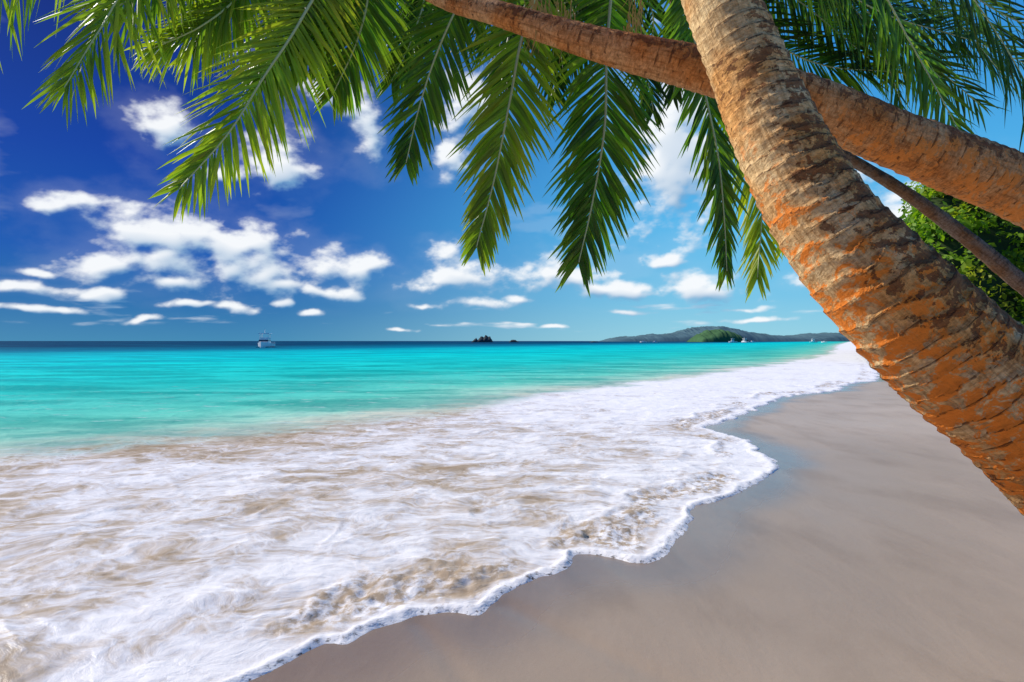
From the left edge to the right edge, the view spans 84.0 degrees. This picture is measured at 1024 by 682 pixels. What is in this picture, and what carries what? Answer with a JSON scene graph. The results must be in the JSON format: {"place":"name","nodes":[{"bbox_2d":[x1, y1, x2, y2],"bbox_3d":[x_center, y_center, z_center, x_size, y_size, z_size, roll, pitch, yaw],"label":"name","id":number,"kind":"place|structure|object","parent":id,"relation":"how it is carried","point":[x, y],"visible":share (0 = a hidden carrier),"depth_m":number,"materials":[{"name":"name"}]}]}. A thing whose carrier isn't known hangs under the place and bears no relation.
{"place":"outdoors","nodes":[
{"label":"outdoors","id":0,"kind":"place"},
{"bbox_2d":[0,341,879,681],"bbox_3d":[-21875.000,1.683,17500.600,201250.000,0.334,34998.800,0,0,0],"label":"sea","id":1,"kind":"structure","parent":0,"point":[208,511],"depth_m":6.55,"materials":[{"name":"liquid"}]},
{"bbox_2d":[256,333,275,347],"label":"motor boat","id":2,"kind":"object","parent":1,"relation":"on","point":[264,342],"visible":0.9,"depth_m":138.57,"materials":[{"name":"white paint"}]},
{"bbox_2d":[472,335,492,341],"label":"rock islet","id":3,"kind":"object","parent":1,"relation":"on","point":[486,338],"visible":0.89,"depth_m":690.24,"materials":[{"name":"grey stone"}]},
{"bbox_2d":[687,329,749,341],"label":"wooded island","id":4,"kind":"structure","parent":1,"relation":"on","point":[718,335],"depth_m":868.72,"materials":[{"name":"green plant"}]},
{"bbox_2d":[0,70,917,330],"bbox_3d":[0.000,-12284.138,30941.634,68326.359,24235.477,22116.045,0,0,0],"label":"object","id":5,"kind":"structure","parent":0,"point":[670,181],"depth_m":37998.70,"materials":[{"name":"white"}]},
{"bbox_2d":[248,359,1023,681],"bbox_3d":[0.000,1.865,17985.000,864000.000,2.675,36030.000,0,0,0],"label":"sand beach","id":6,"kind":"structure","parent":0,"point":[872,531],"depth_m":3.54,"materials":[{"name":"beige sand"}]},
{"bbox_2d":[0,0,1023,229],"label":"palm tree","id":7,"kind":"object","parent":6,"relation":"on","point":[318,36],"visible":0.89,"depth_m":3.76,"materials":[{"name":"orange plant"}]},
{"bbox_2d":[350,0,1023,515],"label":"palm tree","id":8,"kind":"object","parent":6,"relation":"on","point":[932,334],"visible":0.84,"depth_m":3.60,"materials":[{"name":"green plant"}]},
{"bbox_2d":[390,0,1023,302],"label":"palm tree","id":9,"kind":"object","parent":6,"relation":"on","point":[1007,271],"visible":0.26,"depth_m":5.99,"materials":[{"name":"leaf"},{"name":"brown bark"}]},
{"bbox_2d":[601,326,850,341],"bbox_3d":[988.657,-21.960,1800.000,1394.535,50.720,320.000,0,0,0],"label":"distant hills","id":10,"kind":"structure","parent":0,"point":[685,335],"depth_m":1676.45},
{"bbox_2d":[898,181,1023,324],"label":"jungle hill","id":11,"kind":"structure","parent":0,"point":[1003,237],"depth_m":42.75,"materials":[{"name":"green plant"}]}
]}

